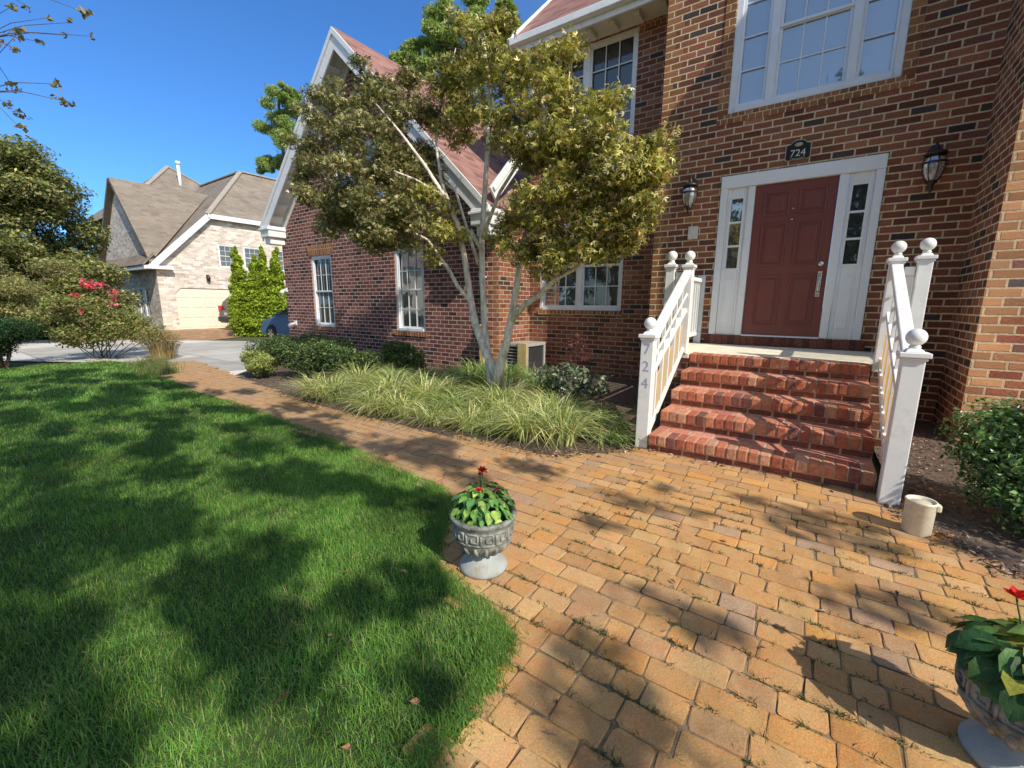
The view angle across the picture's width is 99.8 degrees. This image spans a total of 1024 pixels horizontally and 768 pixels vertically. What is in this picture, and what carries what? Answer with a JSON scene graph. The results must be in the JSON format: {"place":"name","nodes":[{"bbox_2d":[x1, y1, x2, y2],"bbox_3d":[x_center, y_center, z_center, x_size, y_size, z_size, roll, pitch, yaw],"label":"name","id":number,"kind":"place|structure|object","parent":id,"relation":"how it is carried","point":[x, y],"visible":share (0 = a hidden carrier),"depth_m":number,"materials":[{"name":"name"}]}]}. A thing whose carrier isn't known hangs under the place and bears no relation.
{"place":"outdoors","nodes":[
{"label":"outdoors","id":0,"kind":"place"},
{"bbox_2d":[3,340,265,374],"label":"driveway","id":1,"kind":"structure","parent":0,"point":[223,355],"depth_m":12.15,"materials":[{"name":"concrete"}]},
{"bbox_2d":[6,278,177,358],"bbox_3d":[-10.732,-1.502,10.334,3.339,2.122,3.839,8,13,34],"label":"crape myrtle","id":2,"kind":"object","parent":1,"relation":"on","point":[107,323],"visible":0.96,"depth_m":10.49,"materials":[{"name":"green plant"}]},
{"bbox_2d":[133,329,187,358],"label":"dry plant","id":3,"kind":"object","parent":1,"relation":"on","point":[160,352],"visible":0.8,"depth_m":10.76,"materials":[{"name":"beige plant"}]},
{"bbox_2d":[261,307,289,337],"bbox_3d":[-7.088,-2.170,15.501,4.480,1.430,2.140,8,13,34],"label":"parked car","id":4,"kind":"object","parent":1,"relation":"on","point":[277,323],"visible":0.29,"depth_m":15.37,"materials":[{"name":"blue paint"}]},
{"bbox_2d":[116,328,243,340],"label":"brick driveway","id":5,"kind":"structure","parent":0,"point":[208,334],"depth_m":19.45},
{"bbox_2d":[218,297,232,323],"bbox_3d":[-13.478,-3.991,24.177,2.240,1.699,4.760,8,13,34],"label":"parked car","id":6,"kind":"object","parent":5,"relation":"on","point":[223,317],"visible":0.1,"depth_m":22.57,"materials":[{"name":"paint"}]},
{"bbox_2d":[78,161,285,329],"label":"neighbour house","id":7,"kind":"structure","parent":0,"point":[178,235],"depth_m":23.57,"materials":[{"name":"brick"}]},
{"bbox_2d":[132,287,151,317],"bbox_3d":[-20.225,-4.462,23.575,2.600,1.600,0.094,8,13,34],"label":"window","id":8,"kind":"structure","parent":7,"relation":"in","point":[142,291],"depth_m":23.34,"materials":[{"name":"glass"}]},
{"bbox_2d":[176,288,230,328],"bbox_3d":[-16.133,-4.302,24.551,0.055,2.160,4.900,8,13,34],"label":"garage door","id":9,"kind":"structure","parent":7,"relation":"in","point":[197,307],"depth_m":23.39,"materials":[{"name":"metal"}]},
{"bbox_2d":[217,244,236,267],"bbox_3d":[-15.951,-7.162,24.212,0.094,1.270,1.000,8,13,34],"label":"window","id":10,"kind":"structure","parent":7,"relation":"in","point":[225,259],"depth_m":24.10,"materials":[{"name":"glass"}]},
{"bbox_2d":[243,246,258,268],"bbox_3d":[-15.208,-7.353,25.262,0.094,1.270,1.000,8,13,34],"label":"window","id":11,"kind":"structure","parent":7,"relation":"in","point":[247,251],"depth_m":25.10,"materials":[{"name":"glass"}]},
{"bbox_2d":[278,250,283,270],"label":"window","id":12,"kind":"structure","parent":7,"relation":"in","point":[280,255],"depth_m":26.64,"materials":[{"name":"white paint"}]},
{"bbox_2d":[0,359,528,767],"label":"lawn","id":13,"kind":"structure","parent":0,"point":[303,715],"depth_m":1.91,"materials":[{"name":"plant"}]},
{"bbox_2d":[118,356,184,375],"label":"edge weeds","id":14,"kind":"object","parent":13,"relation":"on","point":[153,366],"visible":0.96,"depth_m":8.95,"materials":[{"name":"green plant"}]},
{"bbox_2d":[0,0,875,307],"label":"sky","id":15,"kind":"structure","parent":0,"point":[160,83],"materials":[{"name":"blue"}]},
{"bbox_2d":[236,358,660,454],"bbox_3d":[-2.585,-0.225,8.802,11.550,0.001,4.940,8,13,34],"label":"mulch bed","id":16,"kind":"object","parent":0,"point":[622,397],"visible":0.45,"depth_m":5.84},
{"bbox_2d":[239,350,278,377],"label":"juniper shrub","id":17,"kind":"object","parent":16,"relation":"on","point":[261,362],"visible":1,"depth_m":8.01,"materials":[{"name":"green plant"}]},
{"bbox_2d":[242,332,305,364],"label":"juniper shrub","id":18,"kind":"object","parent":16,"relation":"on","point":[267,345],"visible":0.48,"depth_m":9.58,"materials":[{"name":"green plant"}]},
{"bbox_2d":[251,373,355,402],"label":"ornamental grass clump","id":19,"kind":"object","parent":16,"relation":"on","point":[309,396],"visible":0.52,"depth_m":6.40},
{"bbox_2d":[272,339,345,378],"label":"juniper shrub","id":20,"kind":"object","parent":16,"relation":"on","point":[311,352],"visible":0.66,"depth_m":7.89,"materials":[{"name":"green plant"}]},
{"bbox_2d":[273,369,361,400],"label":"ornamental grass clump","id":21,"kind":"object","parent":16,"relation":"on","point":[318,383],"visible":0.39,"depth_m":6.37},
{"bbox_2d":[288,332,355,367],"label":"juniper shrub","id":22,"kind":"object","parent":16,"relation":"on","point":[309,338],"visible":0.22,"depth_m":9.19,"materials":[{"name":"green plant"}]},
{"bbox_2d":[268,370,376,405],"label":"ornamental grass clump","id":23,"kind":"object","parent":16,"relation":"on","point":[330,391],"visible":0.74,"depth_m":6.16,"materials":[{"name":"plant"}]},
{"bbox_2d":[318,344,383,377],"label":"juniper shrub","id":24,"kind":"object","parent":16,"relation":"on","point":[343,355],"visible":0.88,"depth_m":7.60,"materials":[{"name":"green plant"}]},
{"bbox_2d":[312,361,402,385],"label":"ornamental grass clump","id":25,"kind":"object","parent":16,"relation":"on","point":[354,370],"visible":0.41,"depth_m":7.25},
{"bbox_2d":[320,373,408,398],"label":"ornamental grass clump","id":26,"kind":"object","parent":16,"relation":"on","point":[369,383],"visible":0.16,"depth_m":6.55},
{"bbox_2d":[315,384,415,418],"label":"ornamental grass clump","id":27,"kind":"object","parent":16,"relation":"on","point":[374,409],"visible":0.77,"depth_m":5.50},
{"bbox_2d":[316,384,432,413],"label":"ornamental grass clump","id":28,"kind":"object","parent":16,"relation":"on","point":[361,399],"visible":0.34,"depth_m":5.65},
{"bbox_2d":[303,365,455,413],"bbox_3d":[-1.744,0.032,6.135,2.231,0.526,2.243,4,11,21],"label":"ornamental grass clump","id":29,"kind":"object","parent":16,"relation":"on","point":[380,382],"visible":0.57,"depth_m":6.02,"materials":[{"name":"plant"}]},
{"bbox_2d":[362,358,410,374],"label":"ornamental grass clump","id":30,"kind":"object","parent":16,"relation":"on","point":[387,366],"visible":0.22,"depth_m":8.05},
{"bbox_2d":[349,365,427,376],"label":"ornamental grass clump","id":31,"kind":"object","parent":16,"relation":"on","point":[392,370],"visible":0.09,"depth_m":7.80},
{"bbox_2d":[349,363,435,393],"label":"ornamental grass clump","id":32,"kind":"object","parent":16,"relation":"on","point":[390,377],"visible":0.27,"depth_m":6.70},
{"bbox_2d":[346,364,440,385],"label":"ornamental grass clump","id":33,"kind":"object","parent":16,"relation":"on","point":[390,374],"visible":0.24,"depth_m":7.26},
{"bbox_2d":[353,388,444,419],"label":"ornamental grass clump","id":34,"kind":"object","parent":16,"relation":"on","point":[402,407],"visible":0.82,"depth_m":5.35,"materials":[{"name":"plant"}]},
{"bbox_2d":[379,340,427,369],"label":"juniper shrub","id":35,"kind":"object","parent":16,"relation":"on","point":[399,352],"visible":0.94,"depth_m":8.38,"materials":[{"name":"green plant"}]},
{"bbox_2d":[360,367,472,412],"bbox_3d":[-1.198,0.061,5.981,1.810,0.530,1.971,11,15,43],"label":"ornamental grass clump","id":36,"kind":"object","parent":16,"relation":"on","point":[425,387],"visible":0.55,"depth_m":6.00,"materials":[{"name":"plant"}]},
{"bbox_2d":[397,364,456,377],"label":"ornamental grass clump","id":37,"kind":"object","parent":16,"relation":"on","point":[422,373],"visible":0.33,"depth_m":8.28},
{"bbox_2d":[378,396,480,430],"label":"ornamental grass clump","id":38,"kind":"object","parent":16,"relation":"on","point":[427,418],"visible":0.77,"depth_m":5.05,"materials":[{"name":"plant"}]},
{"bbox_2d":[394,387,481,415],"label":"ornamental grass clump","id":39,"kind":"object","parent":16,"relation":"on","point":[456,402],"visible":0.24,"depth_m":5.64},
{"bbox_2d":[394,366,485,394],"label":"ornamental grass clump","id":40,"kind":"object","parent":16,"relation":"on","point":[430,377],"visible":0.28,"depth_m":6.91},
{"bbox_2d":[397,376,490,404],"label":"ornamental grass clump","id":41,"kind":"object","parent":16,"relation":"on","point":[456,386],"visible":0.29,"depth_m":6.40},
{"bbox_2d":[422,362,474,379],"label":"ornamental grass clump","id":42,"kind":"object","parent":16,"relation":"on","point":[451,370],"visible":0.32,"depth_m":7.97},
{"bbox_2d":[426,367,485,392],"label":"ornamental grass clump","id":43,"kind":"object","parent":16,"relation":"on","point":[467,377],"visible":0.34,"depth_m":6.79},
{"bbox_2d":[408,398,518,438],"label":"ornamental grass clump","id":44,"kind":"object","parent":16,"relation":"on","point":[462,416],"visible":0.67,"depth_m":4.84,"materials":[{"name":"plant"}]},
{"bbox_2d":[392,384,537,427],"bbox_3d":[-0.633,0.213,5.523,2.143,0.398,2.241,-4,11,-23],"label":"ornamental grass clump","id":45,"kind":"object","parent":16,"relation":"on","point":[453,400],"visible":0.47,"depth_m":5.53,"materials":[{"name":"plant"}]},
{"bbox_2d":[431,362,508,386],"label":"ornamental grass clump","id":46,"kind":"object","parent":16,"relation":"on","point":[473,374],"visible":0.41,"depth_m":7.64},
{"bbox_2d":[437,356,512,377],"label":"ornamental grass clump","id":47,"kind":"object","parent":16,"relation":"on","point":[471,366],"visible":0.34,"depth_m":8.22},
{"bbox_2d":[277,4,683,391],"bbox_3d":[-1.028,-2.509,6.378,7.187,5.563,2.338,8,13,34],"label":"maple tree","id":48,"kind":"object","parent":16,"relation":"on","point":[639,163],"visible":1,"depth_m":5.78,"materials":[{"name":"green plant"}]},
{"bbox_2d":[479,325,484,365],"bbox_3d":[-0.577,-0.678,8.568,0.120,1.032,0.120,8,13,34],"label":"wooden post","id":49,"kind":"object","parent":16,"relation":"on","point":[481,357],"visible":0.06,"depth_m":8.55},
{"bbox_2d":[456,368,516,386],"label":"ornamental grass clump","id":50,"kind":"object","parent":16,"relation":"on","point":[481,380],"visible":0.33,"depth_m":7.43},
{"bbox_2d":[442,392,535,431],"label":"ornamental grass clump","id":51,"kind":"object","parent":16,"relation":"on","point":[485,408],"visible":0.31,"depth_m":5.12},
{"bbox_2d":[443,407,546,441],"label":"ornamental grass clump","id":52,"kind":"object","parent":16,"relation":"on","point":[487,429],"visible":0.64,"depth_m":4.70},
{"bbox_2d":[440,372,554,412],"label":"ornamental grass clump","id":53,"kind":"object","parent":16,"relation":"on","point":[510,386],"visible":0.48,"depth_m":5.84,"materials":[{"name":"plant"}]},
{"bbox_2d":[443,377,556,410],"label":"ornamental grass clump","id":54,"kind":"object","parent":16,"relation":"on","point":[479,391],"visible":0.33,"depth_m":5.86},
{"bbox_2d":[474,358,536,382],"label":"ornamental grass clump","id":55,"kind":"object","parent":16,"relation":"on","point":[512,373],"visible":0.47,"depth_m":7.87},
{"bbox_2d":[471,390,553,424],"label":"ornamental grass clump","id":56,"kind":"object","parent":16,"relation":"on","point":[513,404],"visible":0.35,"depth_m":5.25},
{"bbox_2d":[485,363,558,385],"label":"ornamental grass clump","id":57,"kind":"object","parent":16,"relation":"on","point":[526,374],"visible":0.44,"depth_m":7.55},
{"bbox_2d":[505,341,545,376],"bbox_3d":[0.250,-0.533,8.727,0.560,0.660,0.730,8,13,34],"label":"air conditioner","id":58,"kind":"object","parent":16,"relation":"on","point":[532,352],"visible":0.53,"depth_m":8.51,"materials":[{"name":"metal"}]},
{"bbox_2d":[460,396,596,456],"bbox_3d":[0.225,0.383,4.588,1.643,0.412,1.728,4,11,18],"label":"ornamental grass clump","id":59,"kind":"object","parent":16,"relation":"on","point":[530,433],"visible":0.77,"depth_m":4.44,"materials":[{"name":"plant"}]},
{"bbox_2d":[487,400,583,434],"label":"ornamental grass clump","id":60,"kind":"object","parent":16,"relation":"on","point":[528,413],"visible":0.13,"depth_m":5.01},
{"bbox_2d":[503,369,573,394],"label":"ornamental grass clump","id":61,"kind":"object","parent":16,"relation":"on","point":[533,380],"visible":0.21,"depth_m":6.86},
{"bbox_2d":[468,390,621,438],"bbox_3d":[0.386,0.317,4.864,1.726,0.448,1.680,8,13,34],"label":"ornamental grass clump","id":62,"kind":"object","parent":16,"relation":"on","point":[546,406],"visible":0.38,"depth_m":4.94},
{"bbox_2d":[512,392,579,407],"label":"ornamental grass clump","id":63,"kind":"object","parent":16,"relation":"on","point":[538,398],"visible":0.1,"depth_m":5.80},
{"bbox_2d":[486,394,641,451],"bbox_3d":[0.565,0.386,4.399,1.648,0.489,1.657,-8,13,-38],"label":"ornamental grass clump","id":64,"kind":"object","parent":16,"relation":"on","point":[556,436],"visible":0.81,"depth_m":4.34,"materials":[{"name":"plant"}]},
{"bbox_2d":[502,382,626,424],"bbox_3d":[0.610,0.219,5.397,1.755,0.448,1.802,7,12,30],"label":"ornamental grass clump","id":65,"kind":"object","parent":16,"relation":"on","point":[566,399],"visible":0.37,"depth_m":5.43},
{"bbox_2d":[516,398,623,439],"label":"ornamental grass clump","id":66,"kind":"object","parent":16,"relation":"on","point":[585,413],"visible":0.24,"depth_m":4.77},
{"bbox_2d":[531,391,611,416],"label":"ornamental grass clump","id":67,"kind":"object","parent":16,"relation":"on","point":[579,403],"visible":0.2,"depth_m":5.39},
{"bbox_2d":[533,361,612,404],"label":"variegated shrub","id":68,"kind":"object","parent":16,"relation":"on","point":[557,376],"visible":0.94,"depth_m":5.56,"materials":[{"name":"green plant"}]},
{"bbox_2d":[562,333,594,390],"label":"red twig shrub","id":69,"kind":"object","parent":16,"relation":"on","point":[577,342],"visible":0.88,"depth_m":6.95,"materials":[{"name":"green plant"}]},
{"bbox_2d":[579,420,610,442],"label":"ground vine","id":70,"kind":"object","parent":16,"relation":"on","point":[601,426],"visible":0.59,"depth_m":4.44,"materials":[{"name":"green plant"}]},
{"bbox_2d":[538,413,653,455],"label":"ornamental grass clump","id":71,"kind":"object","parent":16,"relation":"on","point":[611,433],"visible":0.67,"depth_m":4.45,"materials":[{"name":"plant"}]},
{"bbox_2d":[552,402,657,433],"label":"ornamental grass clump","id":72,"kind":"object","parent":16,"relation":"on","point":[605,414],"visible":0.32,"depth_m":5.16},
{"bbox_2d":[606,436,627,447],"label":"seedling","id":73,"kind":"object","parent":16,"relation":"on","point":[618,444],"visible":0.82,"depth_m":4.21,"materials":[{"name":"green plant"}]},
{"bbox_2d":[232,367,1023,735],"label":"mulch chips","id":74,"kind":"object","parent":16,"relation":"on","point":[900,509],"visible":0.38,"depth_m":3.24,"materials":[{"name":"wood"}]},
{"bbox_2d":[3,306,961,587],"bbox_3d":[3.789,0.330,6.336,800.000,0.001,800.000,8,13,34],"label":"ground","id":75,"kind":"structure","parent":0,"point":[245,338],"depth_m":10.36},
{"bbox_2d":[0,316,50,368],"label":"evergreen bush","id":76,"kind":"object","parent":75,"relation":"on","point":[11,329],"visible":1,"depth_m":9.45,"materials":[{"name":"green plant"}]},
{"bbox_2d":[0,257,78,321],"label":"feathery tree","id":77,"kind":"object","parent":75,"relation":"on","point":[19,292],"visible":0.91,"depth_m":13.94,"materials":[{"name":"green plant"}]},
{"bbox_2d":[0,0,94,132],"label":"overhanging tree","id":78,"kind":"object","parent":75,"relation":"on","point":[23,29],"visible":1,"depth_m":6.03,"materials":[{"name":"green plant"}]},
{"bbox_2d":[0,133,144,337],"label":"cedar tree","id":79,"kind":"object","parent":75,"relation":"on","point":[34,193],"visible":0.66,"depth_m":17.38,"materials":[{"name":"green plant"}]},
{"bbox_2d":[226,246,251,336],"bbox_3d":[-11.569,-3.857,18.343,1.368,3.908,1.293,1,11,3],"label":"arborvitae","id":80,"kind":"object","parent":75,"relation":"on","point":[237,301],"visible":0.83,"depth_m":18.11,"materials":[{"name":"green plant"}]},
{"bbox_2d":[244,254,262,336],"bbox_3d":[-10.977,-3.702,18.420,1.229,3.554,1.340,0,11,-3],"label":"arborvitae","id":81,"kind":"object","parent":75,"relation":"on","point":[250,287],"visible":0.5,"depth_m":18.13,"materials":[{"name":"green plant"}]},
{"bbox_2d":[253,245,271,336],"bbox_3d":[-10.497,-3.873,18.380,1.196,3.966,1.280,0,11,-4],"label":"arborvitae","id":82,"kind":"object","parent":75,"relation":"on","point":[263,274],"visible":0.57,"depth_m":18.05,"materials":[{"name":"green plant"}]},
{"bbox_2d":[264,247,286,317],"bbox_3d":[-9.924,-3.828,18.292,1.315,3.901,1.276,1,11,5],"label":"arborvitae","id":83,"kind":"object","parent":75,"relation":"on","point":[275,279],"visible":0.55,"depth_m":18.01,"materials":[{"name":"green plant"}]},
{"bbox_2d":[251,80,303,174],"bbox_3d":[-18.176,-15.036,36.790,9.494,18.892,5.083,8,13,34],"label":"pine tree","id":84,"kind":"object","parent":75,"relation":"on","point":[279,117],"visible":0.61,"depth_m":35.32,"materials":[{"name":"green plant"}]},
{"bbox_2d":[388,0,502,103],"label":"pine tree","id":85,"kind":"object","parent":75,"relation":"on","point":[436,38],"visible":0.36,"depth_m":25.81,"materials":[{"name":"green plant"}]},
{"bbox_2d":[487,0,522,117],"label":"pine tree","id":86,"kind":"object","parent":75,"relation":"on","point":[510,5],"visible":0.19,"depth_m":21.13,"materials":[{"name":"green plant"}]},
{"bbox_2d":[258,0,1023,444],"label":"brick house","id":87,"kind":"structure","parent":75,"relation":"on","point":[872,100],"depth_m":5.95,"materials":[{"name":"red"}]},
{"bbox_2d":[311,254,335,326],"bbox_3d":[-5.075,-2.506,11.658,0.940,1.880,0.094,8,13,34],"label":"window","id":88,"kind":"structure","parent":87,"relation":"in","point":[324,299],"depth_m":11.73,"materials":[{"name":"grey"}]},
{"bbox_2d":[334,139,383,198],"bbox_3d":[-3.614,-4.967,10.177,1.820,1.300,0.094,8,13,34],"label":"window","id":89,"kind":"structure","parent":87,"relation":"in","point":[367,142],"depth_m":9.93,"materials":[{"name":"white glass"}]},
{"bbox_2d":[395,246,424,331],"bbox_3d":[-2.285,-2.128,9.752,0.940,1.850,0.094,8,13,34],"label":"window","id":90,"kind":"structure","parent":87,"relation":"in","point":[409,271],"depth_m":9.82,"materials":[{"name":"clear glass"}]},
{"bbox_2d":[540,223,622,310],"bbox_3d":[1.350,-2.333,8.541,1.800,1.720,0.094,8,13,34],"label":"window","id":91,"kind":"structure","parent":87,"relation":"in","point":[589,288],"depth_m":8.54,"materials":[{"name":"glass"}]},
{"bbox_2d":[542,27,638,141],"bbox_3d":[1.390,-5.299,7.975,1.890,1.720,0.094,8,13,34],"label":"window","id":92,"kind":"structure","parent":87,"relation":"in","point":[614,58],"depth_m":7.66,"materials":[{"name":"glass"}]},
{"bbox_2d":[682,175,697,214],"bbox_3d":[2.648,-2.801,6.408,0.228,0.566,0.267,8,13,34],"label":"wall lantern","id":93,"kind":"object","parent":87,"relation":"attached to","point":[689,193],"depth_m":6.33,"materials":[{"name":"brown metal"}]},
{"bbox_2d":[687,226,697,239],"bbox_3d":[2.754,-2.302,6.563,0.140,0.190,0.040,8,13,34],"label":"wall plate","id":94,"kind":"object","parent":87,"relation":"attached to","point":[692,232],"depth_m":6.55,"materials":[{"name":"white paint"}]},
{"bbox_2d":[741,175,839,336],"bbox_3d":[3.800,-1.708,5.954,0.944,2.069,0.137,8,13,34],"label":"front door","id":95,"kind":"structure","parent":87,"relation":"in","point":[793,221],"depth_m":5.95,"materials":[{"name":"red wood"}]},
{"bbox_2d":[784,139,811,161],"bbox_3d":[3.785,-3.099,5.696,0.290,0.257,0.028,8,13,34],"label":"house number plaque","id":96,"kind":"object","parent":87,"relation":"attached to","point":[798,149],"visible":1,"depth_m":5.69,"materials":[{"name":"black metal"}]},
{"bbox_2d":[728,0,912,113],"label":"window","id":97,"kind":"structure","parent":87,"relation":"in","point":[784,50],"depth_m":5.54,"materials":[{"name":"clear glass"}]},
{"bbox_2d":[921,140,948,192],"bbox_3d":[4.822,-2.481,4.927,0.228,0.566,0.267,8,13,34],"label":"wall lantern","id":98,"kind":"object","parent":87,"relation":"attached to","point":[934,164],"depth_m":4.86,"materials":[{"name":"brown metal"}]},
{"bbox_2d":[648,342,880,493],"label":"brick steps","id":99,"kind":"structure","parent":75,"relation":"on","point":[810,415],"depth_m":4.19,"materials":[{"name":"brick"}]},
{"bbox_2d":[635,251,705,448],"bbox_3d":[2.095,-0.602,5.404,0.355,2.033,3.159,8,13,34],"label":"stair railing","id":100,"kind":"object","parent":99,"relation":"attached to","point":[677,324],"visible":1,"depth_m":4.69,"materials":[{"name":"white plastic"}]},
{"bbox_2d":[873,238,937,505],"bbox_3d":[3.723,-0.356,4.180,0.355,2.018,3.349,8,13,34],"label":"stair railing","id":101,"kind":"object","parent":99,"relation":"attached to","point":[901,358],"visible":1,"depth_m":3.42,"materials":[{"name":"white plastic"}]},
{"bbox_2d":[157,361,1023,767],"bbox_3d":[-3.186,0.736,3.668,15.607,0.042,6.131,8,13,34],"label":"paving","id":102,"kind":"structure","parent":0,"point":[575,719],"depth_m":2.03,"materials":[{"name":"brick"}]},
{"bbox_2d":[449,496,516,579],"bbox_3d":[-0.154,0.829,2.313,0.360,0.322,0.360,8,13,34],"label":"stone urn","id":103,"kind":"object","parent":102,"relation":"on","point":[483,548],"visible":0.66,"depth_m":2.20,"materials":[{"name":"stone"}]},
{"bbox_2d":[450,465,515,527],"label":"flowering plant","id":104,"kind":"object","parent":103,"relation":"in","point":[469,499],"visible":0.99,"depth_m":2.20,"materials":[{"name":"green plant"}]},
{"bbox_2d":[447,476,1023,767],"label":"joint weeds","id":105,"kind":"object","parent":102,"relation":"on","point":[745,652],"visible":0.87,"depth_m":1.89,"materials":[{"name":"green plant"}]},
{"bbox_2d":[901,495,942,537],"bbox_3d":[2.551,0.828,2.695,0.170,0.219,0.157,8,13,34],"label":"cream pot","id":106,"kind":"object","parent":102,"relation":"on","point":[919,515],"visible":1,"depth_m":2.65,"materials":[{"name":"ceramic"}]},
{"bbox_2d":[955,654,1023,767],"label":"stone urn","id":107,"kind":"object","parent":102,"relation":"on","point":[990,735],"visible":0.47,"depth_m":1.32,"materials":[{"name":"stone"}]},
{"bbox_2d":[945,585,1023,722],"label":"flowering plant","id":108,"kind":"object","parent":107,"relation":"in","point":[990,656],"visible":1,"depth_m":1.29,"materials":[{"name":"green plant"}]},
{"bbox_2d":[874,420,1023,575],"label":"mulch bed","id":109,"kind":"object","parent":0,"point":[1012,551],"visible":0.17,"depth_m":3.14,"materials":[{"name":"soil"}]},
{"bbox_2d":[934,394,1023,535],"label":"boxwood shrub","id":110,"kind":"object","parent":109,"relation":"on","point":[999,457],"visible":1,"depth_m":2.80,"materials":[{"name":"green plant"}]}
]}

